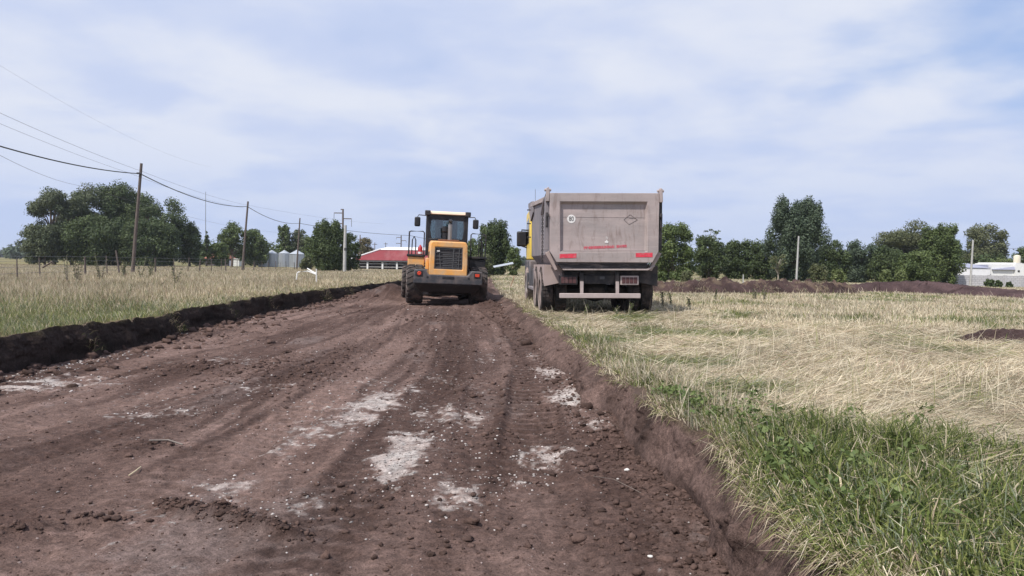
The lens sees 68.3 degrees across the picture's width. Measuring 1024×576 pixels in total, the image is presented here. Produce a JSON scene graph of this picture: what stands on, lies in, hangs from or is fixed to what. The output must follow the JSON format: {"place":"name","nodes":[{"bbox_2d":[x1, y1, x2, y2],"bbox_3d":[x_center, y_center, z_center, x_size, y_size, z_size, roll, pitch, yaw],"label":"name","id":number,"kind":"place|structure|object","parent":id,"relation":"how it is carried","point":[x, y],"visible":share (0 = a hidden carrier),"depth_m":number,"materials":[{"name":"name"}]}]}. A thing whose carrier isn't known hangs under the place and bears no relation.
{"place":"outdoors","nodes":[
{"label":"outdoors","id":0,"kind":"place"},
{"bbox_2d":[0,280,401,373],"bbox_3d":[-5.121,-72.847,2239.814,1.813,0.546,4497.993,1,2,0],"label":"earth bank","id":1,"kind":"structure","parent":0,"point":[48,346],"depth_m":12.51,"materials":[{"name":"soil"}]},
{"bbox_2d":[69,285,352,351],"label":"fallen turf grass","id":2,"kind":"structure","parent":1,"relation":"on","point":[179,329],"depth_m":14.53,"materials":[{"name":"green plant"}]},
{"bbox_2d":[0,257,401,336],"bbox_3d":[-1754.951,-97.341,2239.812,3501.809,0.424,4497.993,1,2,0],"label":"grass field","id":3,"kind":"structure","parent":0,"point":[3,260],"depth_m":22.21,"materials":[{"name":"plant"}]},
{"bbox_2d":[0,247,6,256],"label":"distant wood","id":4,"kind":"object","parent":3,"relation":"on","point":[1,253],"visible":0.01,"depth_m":661.65,"materials":[{"name":"green plant"}]},
{"bbox_2d":[18,222,64,264],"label":"tree","id":5,"kind":"object","parent":3,"relation":"on","point":[39,241],"visible":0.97,"depth_m":110.59,"materials":[{"name":"green plant"}]},
{"bbox_2d":[14,186,91,264],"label":"eucalyptus tree","id":6,"kind":"object","parent":3,"relation":"on","point":[53,203],"visible":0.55,"depth_m":116.79,"materials":[{"name":"green plant"}]},
{"bbox_2d":[61,254,68,280],"bbox_3d":[-15.956,-0.629,27.055,0.355,1.187,0.239,2,2,36],"label":"weed","id":7,"kind":"object","parent":3,"relation":"on","point":[65,272],"visible":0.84,"depth_m":27.05,"materials":[{"name":"green plant"}]},
{"bbox_2d":[55,200,78,264],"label":"tree","id":8,"kind":"object","parent":3,"relation":"on","point":[60,217],"visible":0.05,"depth_m":125.62,"materials":[{"name":"green plant"}]},
{"bbox_2d":[71,259,84,280],"bbox_3d":[-15.797,-0.560,27.462,0.349,1.028,0.396,1,2,0],"label":"weed","id":9,"kind":"object","parent":3,"relation":"on","point":[77,274],"visible":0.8,"depth_m":27.42,"materials":[{"name":"green plant"}]},
{"bbox_2d":[60,182,112,253],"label":"eucalyptus tree","id":10,"kind":"object","parent":3,"relation":"on","point":[90,195],"visible":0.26,"depth_m":120.73,"materials":[{"name":"green plant"}]},
{"bbox_2d":[56,214,125,265],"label":"tree","id":11,"kind":"object","parent":3,"relation":"on","point":[87,236],"visible":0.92,"depth_m":113.02,"materials":[{"name":"green plant"}]},
{"bbox_2d":[94,253,107,278],"bbox_3d":[-16.353,-0.768,30.007,0.320,1.262,0.533,2,2,27],"label":"weed","id":12,"kind":"object","parent":3,"relation":"on","point":[99,272],"visible":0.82,"depth_m":29.92,"materials":[{"name":"green plant"}]},
{"bbox_2d":[93,179,142,264],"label":"eucalyptus tree","id":13,"kind":"object","parent":3,"relation":"on","point":[112,206],"visible":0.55,"depth_m":124.07,"materials":[{"name":"green plant"}]},
{"bbox_2d":[119,259,126,275],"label":"weed","id":14,"kind":"object","parent":3,"relation":"on","point":[123,271],"visible":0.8,"depth_m":35.93,"materials":[{"name":"green plant"}]},
{"bbox_2d":[131,163,142,271],"bbox_3d":[-22.334,-3.920,44.855,0.755,6.971,0.287,1,2,3],"label":"utility pole","id":15,"kind":"object","parent":3,"relation":"on","point":[136,223],"visible":0.82,"depth_m":44.84,"materials":[{"name":"wood"}]},
{"bbox_2d":[4,125,241,207],"bbox_3d":[-22.597,-7.361,44.886,0.097,1.593,58.683,1,2,-7],"label":"overhead cable","id":16,"kind":"object","parent":15,"relation":"attached to","point":[101,163],"visible":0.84,"depth_m":39.23,"materials":[{"name":"grey metal"}]},
{"bbox_2d":[1,113,377,223],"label":"overhead cable","id":17,"kind":"object","parent":15,"relation":"attached to","point":[139,170],"visible":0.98,"depth_m":41.42,"materials":[{"name":"grey metal"}]},
{"bbox_2d":[0,146,419,237],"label":"overhead cable","id":18,"kind":"object","parent":15,"relation":"attached to","point":[151,179],"visible":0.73,"depth_m":43.33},
{"bbox_2d":[136,256,146,277],"bbox_3d":[-16.708,-0.870,34.013,0.479,1.186,0.240,1,2,0],"label":"weed","id":19,"kind":"object","parent":3,"relation":"on","point":[143,267],"visible":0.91,"depth_m":34.02,"materials":[{"name":"green plant"}]},
{"bbox_2d":[123,191,162,231],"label":"eucalyptus tree","id":20,"kind":"object","parent":3,"relation":"on","point":[143,209],"visible":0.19,"depth_m":122.78,"materials":[{"name":"green plant"}]},
{"bbox_2d":[115,216,183,266],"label":"tree","id":21,"kind":"object","parent":3,"relation":"on","point":[160,242],"visible":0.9,"depth_m":115.30,"materials":[{"name":"green plant"}]},
{"bbox_2d":[2,250,299,280],"bbox_3d":[-24.938,-1.978,66.687,1.839,1.960,79.237,1,2,-8],"label":"wire fence","id":22,"kind":"object","parent":3,"relation":"on","point":[118,265],"visible":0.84,"depth_m":42.55,"materials":[{"name":"grey metal"}]},
{"bbox_2d":[148,260,154,275],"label":"weed","id":23,"kind":"object","parent":3,"relation":"on","point":[150,273],"visible":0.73,"depth_m":37.04,"materials":[{"name":"green plant"}]},
{"bbox_2d":[146,196,201,264],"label":"eucalyptus tree","id":24,"kind":"object","parent":3,"relation":"on","point":[184,229],"visible":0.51,"depth_m":121.20,"materials":[{"name":"green plant"}]},
{"bbox_2d":[171,266,180,282],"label":"weed","id":25,"kind":"object","parent":3,"relation":"on","point":[173,272],"visible":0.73,"depth_m":27.00,"materials":[{"name":"green plant"}]},
{"bbox_2d":[178,225,202,266],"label":"tree","id":26,"kind":"object","parent":3,"relation":"on","point":[187,249],"visible":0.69,"depth_m":124.34,"materials":[{"name":"green plant"}]},
{"bbox_2d":[199,231,211,265],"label":"conifer tree","id":27,"kind":"object","parent":3,"relation":"on","point":[206,243],"visible":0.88,"depth_m":139.59,"materials":[{"name":"green plant"}]},
{"bbox_2d":[207,241,229,266],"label":"shrub","id":28,"kind":"object","parent":3,"relation":"on","point":[218,252],"visible":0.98,"depth_m":127.11,"materials":[{"name":"green plant"}]},
{"bbox_2d":[216,220,251,266],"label":"tree","id":29,"kind":"object","parent":3,"relation":"on","point":[232,238],"visible":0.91,"depth_m":134.47,"materials":[{"name":"green plant"}]},
{"bbox_2d":[229,259,241,265],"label":"white hut","id":30,"kind":"object","parent":3,"relation":"on","point":[239,263],"visible":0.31,"depth_m":145.95,"materials":[{"name":"paint"}]},
{"bbox_2d":[241,201,248,270],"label":"utility pole","id":31,"kind":"object","parent":3,"relation":"on","point":[243,254],"visible":0.79,"depth_m":73.82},
{"bbox_2d":[241,228,269,266],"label":"tree","id":32,"kind":"object","parent":3,"relation":"on","point":[258,244],"visible":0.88,"depth_m":136.99,"materials":[{"name":"green plant"}]},
{"bbox_2d":[4,243,526,265],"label":"distant wood","id":33,"kind":"object","parent":3,"relation":"on","point":[12,252],"visible":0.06,"depth_m":327.50,"materials":[{"name":"green plant"}]},
{"bbox_2d":[191,239,340,265],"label":"distant wood","id":34,"kind":"object","parent":3,"relation":"on","point":[273,248],"visible":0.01,"depth_m":166.06,"materials":[{"name":"green plant"}]},
{"bbox_2d":[266,250,277,266],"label":"grain silo","id":35,"kind":"object","parent":3,"relation":"on","point":[273,257],"visible":0.69,"depth_m":141.07,"materials":[{"name":"silver metal"}]},
{"bbox_2d":[278,250,289,266],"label":"grain silo","id":36,"kind":"object","parent":3,"relation":"on","point":[283,258],"visible":0.84,"depth_m":145.04,"materials":[{"name":"silver metal"}]},
{"bbox_2d":[276,224,293,252],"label":"poplar tree","id":37,"kind":"object","parent":3,"relation":"on","point":[284,236],"visible":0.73,"depth_m":149.11,"materials":[{"name":"green plant"}]},
{"bbox_2d":[289,250,304,266],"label":"grain silo","id":38,"kind":"object","parent":3,"relation":"on","point":[293,257],"visible":0.64,"depth_m":138.78,"materials":[{"name":"silver metal"}]},
{"bbox_2d":[296,218,300,268],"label":"utility pole","id":39,"kind":"object","parent":3,"relation":"on","point":[298,244],"visible":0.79,"depth_m":104.79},
{"bbox_2d":[289,229,310,256],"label":"tree","id":40,"kind":"object","parent":3,"relation":"on","point":[301,239],"visible":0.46,"depth_m":150.53,"materials":[{"name":"green plant"}]},
{"bbox_2d":[299,256,313,269],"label":"shrub","id":41,"kind":"object","parent":3,"relation":"on","point":[306,262],"visible":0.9,"depth_m":99.46,"materials":[{"name":"green plant"}]},
{"bbox_2d":[296,268,316,281],"bbox_3d":[-8.986,-0.471,33.156,0.921,0.822,0.355,1,2,0],"label":"pipe frame","id":42,"kind":"object","parent":3,"relation":"on","point":[313,272],"visible":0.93,"depth_m":32.99,"materials":[{"name":"white paint"}]},
{"bbox_2d":[300,235,318,267],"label":"tree","id":43,"kind":"object","parent":3,"relation":"on","point":[306,245],"visible":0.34,"depth_m":129.27,"materials":[{"name":"green plant"}]},
{"bbox_2d":[308,218,351,270],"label":"tree","id":44,"kind":"object","parent":3,"relation":"on","point":[328,240],"visible":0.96,"depth_m":86.97,"materials":[{"name":"green plant"}]},
{"bbox_2d":[334,209,351,267],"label":"power pole","id":45,"kind":"object","parent":3,"relation":"on","point":[343,218],"visible":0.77,"depth_m":114.65,"materials":[{"name":"concrete"}]},
{"bbox_2d":[0,155,354,234],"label":"overhead cable","id":46,"kind":"object","parent":45,"relation":"attached to","point":[116,196],"visible":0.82,"depth_m":52.47,"materials":[{"name":"grey metal"}]},
{"bbox_2d":[343,225,346,271],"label":"concrete pole","id":47,"kind":"object","parent":3,"relation":"on","point":[344,247],"visible":0.87,"depth_m":81.79,"materials":[{"name":"concrete"}]},
{"bbox_2d":[341,232,361,270],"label":"tree","id":48,"kind":"object","parent":3,"relation":"on","point":[352,263],"visible":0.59,"depth_m":91.62,"materials":[{"name":"green plant"}]},
{"bbox_2d":[357,237,373,254],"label":"tree","id":49,"kind":"object","parent":3,"relation":"on","point":[364,249],"visible":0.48,"depth_m":149.14,"materials":[{"name":"green plant"}]},
{"bbox_2d":[351,247,427,269],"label":"red roofed barn","id":50,"kind":"structure","parent":3,"relation":"on","point":[390,258],"depth_m":122.45,"materials":[{"name":"white paint"}]},
{"bbox_2d":[467,238,483,256],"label":"tree","id":51,"kind":"object","parent":3,"relation":"on","point":[473,240],"visible":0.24,"depth_m":99.24,"materials":[{"name":"green plant"}]},
{"bbox_2d":[205,192,205,234],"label":"radio mast","id":52,"kind":"object","parent":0,"point":[205,212],"visible":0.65,"depth_m":189.47,"materials":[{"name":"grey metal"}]},
{"bbox_2d":[205,255,235,265],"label":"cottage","id":53,"kind":"structure","parent":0,"point":[215,265],"depth_m":149.96,"materials":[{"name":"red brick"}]},
{"bbox_2d":[0,265,729,575],"bbox_3d":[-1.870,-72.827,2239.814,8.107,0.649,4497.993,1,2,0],"label":"dirt road","id":54,"kind":"structure","parent":0,"point":[164,557],"depth_m":5.62,"materials":[{"name":"soil"}]},
{"bbox_2d":[149,439,182,444],"bbox_3d":[-2.705,1.205,5.914,0.249,0.054,0.053,0,2,-13],"label":"dry stick","id":55,"kind":"object","parent":54,"relation":"on","point":[165,440],"visible":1,"depth_m":5.92,"materials":[{"name":"grey wood"}]},
{"bbox_2d":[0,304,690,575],"bbox_3d":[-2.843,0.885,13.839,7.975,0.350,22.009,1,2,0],"label":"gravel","id":56,"kind":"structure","parent":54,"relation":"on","point":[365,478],"depth_m":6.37,"materials":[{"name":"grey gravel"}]},
{"bbox_2d":[0,325,720,575],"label":"soil crumbs","id":57,"kind":"object","parent":54,"relation":"on","point":[338,572],"visible":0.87,"depth_m":6.27,"materials":[{"name":"brown soil"}]},
{"bbox_2d":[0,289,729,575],"bbox_3d":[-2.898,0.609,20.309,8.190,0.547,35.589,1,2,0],"label":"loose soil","id":58,"kind":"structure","parent":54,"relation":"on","point":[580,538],"depth_m":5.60,"materials":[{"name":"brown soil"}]},
{"bbox_2d":[401,210,487,303],"bbox_3d":[-2.679,-1.190,29.380,3.129,3.379,7.531,2,2,-8],"label":"wheel loader","id":59,"kind":"object","parent":54,"relation":"on","point":[452,268],"visible":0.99,"depth_m":26.26,"materials":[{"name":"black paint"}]},
{"bbox_2d":[474,254,493,275],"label":"shrub","id":60,"kind":"object","parent":54,"relation":"on","point":[489,264],"visible":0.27,"depth_m":69.61,"materials":[{"name":"green plant"}]},
{"bbox_2d":[0,0,1023,264],"label":"sky","id":61,"kind":"structure","parent":0,"point":[886,113],"materials":[{"name":"blue"}]},
{"bbox_2d":[488,277,862,575],"bbox_3d":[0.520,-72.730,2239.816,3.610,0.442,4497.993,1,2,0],"label":"earth bank","id":62,"kind":"structure","parent":0,"point":[670,450],"depth_m":5.03,"materials":[{"name":"soil"}]},
{"bbox_2d":[490,265,1023,575],"bbox_3d":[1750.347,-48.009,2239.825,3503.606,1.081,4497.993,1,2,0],"label":"grass field","id":63,"kind":"structure","parent":0,"point":[638,390],"depth_m":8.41,"materials":[{"name":"plant"}]},
{"bbox_2d":[473,218,513,274],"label":"tree","id":64,"kind":"object","parent":63,"relation":"on","point":[498,245],"visible":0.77,"depth_m":77.03,"materials":[{"name":"green plant"}]},
{"bbox_2d":[493,262,513,267],"bbox_3d":[-0.686,-1.829,59.973,1.600,0.040,0.500,-11,18,-5],"label":"white board","id":65,"kind":"object","parent":63,"relation":"on","point":[505,264],"visible":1,"depth_m":59.91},
{"bbox_2d":[504,246,522,275],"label":"tree","id":66,"kind":"object","parent":63,"relation":"on","point":[512,256],"visible":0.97,"depth_m":73.76,"materials":[{"name":"green plant"}]},
{"bbox_2d":[517,187,663,312],"bbox_3d":[1.928,-1.298,21.700,3.150,3.705,7.920,0,2,-3],"label":"dump truck","id":67,"kind":"object","parent":63,"relation":"on","point":[595,247],"visible":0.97,"depth_m":17.89,"materials":[{"name":"metal"}]},
{"bbox_2d":[658,271,667,281],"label":"shrub","id":68,"kind":"object","parent":63,"relation":"on","point":[662,276],"visible":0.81,"depth_m":55.77,"materials":[{"name":"green plant"}]},
{"bbox_2d":[655,221,698,280],"bbox_3d":[13.261,-2.872,62.003,4.041,5.254,3.726,1,2,0],"label":"tree","id":69,"kind":"object","parent":63,"relation":"on","point":[669,260],"visible":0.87,"depth_m":61.20,"materials":[{"name":"green plant"}]},
{"bbox_2d":[680,270,692,281],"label":"shrub","id":70,"kind":"object","parent":63,"relation":"on","point":[686,275],"visible":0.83,"depth_m":55.79,"materials":[{"name":"green plant"}]},
{"bbox_2d":[693,234,726,278],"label":"tree","id":71,"kind":"object","parent":63,"relation":"on","point":[709,258],"visible":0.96,"depth_m":77.18,"materials":[{"name":"green plant"}]},
{"bbox_2d":[704,229,721,275],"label":"feathery tree","id":72,"kind":"object","parent":63,"relation":"on","point":[715,232],"visible":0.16,"depth_m":80.06,"materials":[{"name":"green plant"}]},
{"bbox_2d":[721,238,753,278],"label":"tree","id":73,"kind":"object","parent":63,"relation":"on","point":[736,266],"visible":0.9,"depth_m":81.00,"materials":[{"name":"green plant"}]},
{"bbox_2d":[752,287,757,299],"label":"weed","id":74,"kind":"object","parent":63,"relation":"on","point":[755,294],"visible":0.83,"depth_m":26.99,"materials":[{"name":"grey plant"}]},
{"bbox_2d":[653,276,859,293],"bbox_3d":[11.794,-0.104,36.599,11.464,0.891,2.804,0,2,-10],"label":"earth mound","id":75,"kind":"object","parent":63,"relation":"on","point":[726,284],"visible":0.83,"depth_m":35.73,"materials":[{"name":"soil"}]},
{"bbox_2d":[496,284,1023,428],"bbox_3d":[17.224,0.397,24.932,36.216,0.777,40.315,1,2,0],"label":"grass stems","id":76,"kind":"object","parent":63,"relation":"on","point":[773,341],"visible":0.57,"depth_m":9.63,"materials":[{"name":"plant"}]},
{"bbox_2d":[745,238,775,279],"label":"tree","id":77,"kind":"object","parent":63,"relation":"on","point":[759,264],"visible":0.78,"depth_m":79.23,"materials":[{"name":"green plant"}]},
{"bbox_2d":[671,279,858,292],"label":"turf tufts","id":78,"kind":"object","parent":63,"relation":"on","point":[677,283],"visible":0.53,"depth_m":35.70,"materials":[{"name":"green plant"}]},
{"bbox_2d":[768,254,787,279],"bbox_3d":[21.090,-1.484,59.966,1.551,2.509,1.507,1,2,0],"label":"tree","id":79,"kind":"object","parent":63,"relation":"on","point":[776,262],"visible":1,"depth_m":59.84,"materials":[{"name":"green plant"}]},
{"bbox_2d":[760,193,832,281],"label":"tree","id":80,"kind":"object","parent":63,"relation":"on","point":[803,219],"visible":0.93,"depth_m":72.72,"materials":[{"name":"green plant"}]},
{"bbox_2d":[795,236,799,279],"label":"utility pole","id":81,"kind":"object","parent":63,"relation":"on","point":[796,277],"visible":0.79,"depth_m":65.88,"materials":[{"name":"concrete"}]},
{"bbox_2d":[807,262,829,282],"bbox_3d":[22.730,-0.973,56.095,1.563,1.849,1.537,2,2,27],"label":"shrub","id":82,"kind":"object","parent":63,"relation":"on","point":[819,273],"visible":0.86,"depth_m":55.69,"materials":[{"name":"green plant"}]},
{"bbox_2d":[648,246,1014,280],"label":"distant wood","id":83,"kind":"object","parent":63,"relation":"on","point":[981,258],"visible":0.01,"depth_m":111.96,"materials":[{"name":"green plant"}]},
{"bbox_2d":[817,239,853,281],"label":"tree","id":84,"kind":"object","parent":63,"relation":"on","point":[833,258],"visible":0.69,"depth_m":84.95,"materials":[{"name":"green plant"}]},
{"bbox_2d":[651,380,1023,534],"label":"broadleaf weeds","id":85,"kind":"object","parent":63,"relation":"on","point":[809,446],"visible":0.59,"depth_m":4.00,"materials":[{"name":"green plant"}]},
{"bbox_2d":[831,269,847,282],"bbox_3d":[24.220,-0.732,56.033,1.160,1.424,1.289,1,2,0],"label":"shrub","id":86,"kind":"object","parent":63,"relation":"on","point":[837,276],"visible":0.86,"depth_m":55.67,"materials":[{"name":"green plant"}]},
{"bbox_2d":[846,239,876,282],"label":"tree","id":87,"kind":"object","parent":63,"relation":"on","point":[860,258],"visible":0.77,"depth_m":89.00,"materials":[{"name":"green plant"}]},
{"bbox_2d":[864,245,902,281],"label":"tree","id":88,"kind":"object","parent":63,"relation":"on","point":[884,258],"visible":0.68,"depth_m":83.33,"materials":[{"name":"green plant"}]},
{"bbox_2d":[878,269,893,281],"bbox_3d":[27.736,-0.686,55.997,1.108,1.488,1.025,1,2,0],"label":"shrub","id":89,"kind":"object","parent":63,"relation":"on","point":[885,275],"visible":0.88,"depth_m":55.80,"materials":[{"name":"green plant"}]},
{"bbox_2d":[870,218,930,256],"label":"tree","id":90,"kind":"object","parent":63,"relation":"on","point":[902,238],"visible":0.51,"depth_m":94.06,"materials":[{"name":"green plant"}]},
{"bbox_2d":[893,269,907,281],"bbox_3d":[28.901,-0.672,56.012,1.122,1.475,0.969,0,2,-29],"label":"shrub","id":91,"kind":"object","parent":63,"relation":"on","point":[900,275],"visible":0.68,"depth_m":55.81,"materials":[{"name":"green plant"}]},
{"bbox_2d":[894,250,939,280],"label":"tree","id":92,"kind":"object","parent":63,"relation":"on","point":[917,264],"visible":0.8,"depth_m":71.05,"materials":[{"name":"green plant"}]},
{"bbox_2d":[851,280,1023,297],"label":"earth mound","id":93,"kind":"object","parent":63,"relation":"on","point":[924,287],"visible":0.92,"depth_m":38.60,"materials":[{"name":"soil"}]},
{"bbox_2d":[913,222,966,283],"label":"tree","id":94,"kind":"object","parent":63,"relation":"on","point":[940,243],"visible":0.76,"depth_m":76.79,"materials":[{"name":"green plant"}]},
{"bbox_2d":[969,240,973,285],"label":"utility pole","id":95,"kind":"object","parent":63,"relation":"on","point":[970,279],"visible":0.79,"depth_m":75.87,"materials":[{"name":"concrete"}]},
{"bbox_2d":[959,222,1013,262],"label":"tree","id":96,"kind":"object","parent":63,"relation":"on","point":[978,237],"visible":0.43,"depth_m":116.42,"materials":[{"name":"green plant"}]},
{"bbox_2d":[954,275,1023,286],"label":"block wall","id":97,"kind":"structure","parent":63,"relation":"on","point":[979,280],"depth_m":79.99,"materials":[{"name":"concrete"}]},
{"bbox_2d":[983,278,995,286],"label":"shrub","id":98,"kind":"object","parent":63,"relation":"on","point":[989,282],"visible":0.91,"depth_m":69.79,"materials":[{"name":"green plant"}]},
{"bbox_2d":[956,328,1023,344],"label":"earth mound","id":99,"kind":"object","parent":63,"relation":"on","point":[1015,334],"visible":0.46,"depth_m":11.82,"materials":[{"name":"soil"}]},
{"bbox_2d":[969,252,1011,262],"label":"tree","id":100,"kind":"object","parent":63,"relation":"on","point":[995,259],"visible":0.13,"depth_m":114.77,"materials":[{"name":"green plant"}]},
{"bbox_2d":[958,255,1023,275],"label":"white house","id":101,"kind":"structure","parent":63,"relation":"on","point":[1015,267],"depth_m":88.44,"materials":[{"name":"paint"}]},
{"bbox_2d":[994,279,1003,286],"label":"shrub","id":102,"kind":"object","parent":63,"relation":"on","point":[998,283],"visible":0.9,"depth_m":69.82,"materials":[{"name":"green plant"}]},
{"bbox_2d":[990,258,1012,262],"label":"shrub","id":103,"kind":"object","parent":63,"relation":"on","point":[1002,260],"visible":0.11,"depth_m":107.57,"materials":[{"name":"green plant"}]},
{"bbox_2d":[1005,281,1013,287],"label":"shrub","id":104,"kind":"object","parent":63,"relation":"on","point":[1009,284],"visible":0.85,"depth_m":69.86,"materials":[{"name":"green plant"}]},
{"bbox_2d":[1011,246,1023,262],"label":"tree","id":105,"kind":"object","parent":63,"relation":"on","point":[1021,251],"visible":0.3,"depth_m":119.57,"materials":[{"name":"green plant"}]},
{"bbox_2d":[724,243,1019,248],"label":"overhead cable","id":106,"kind":"object","parent":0,"point":[918,248],"visible":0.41,"depth_m":87.19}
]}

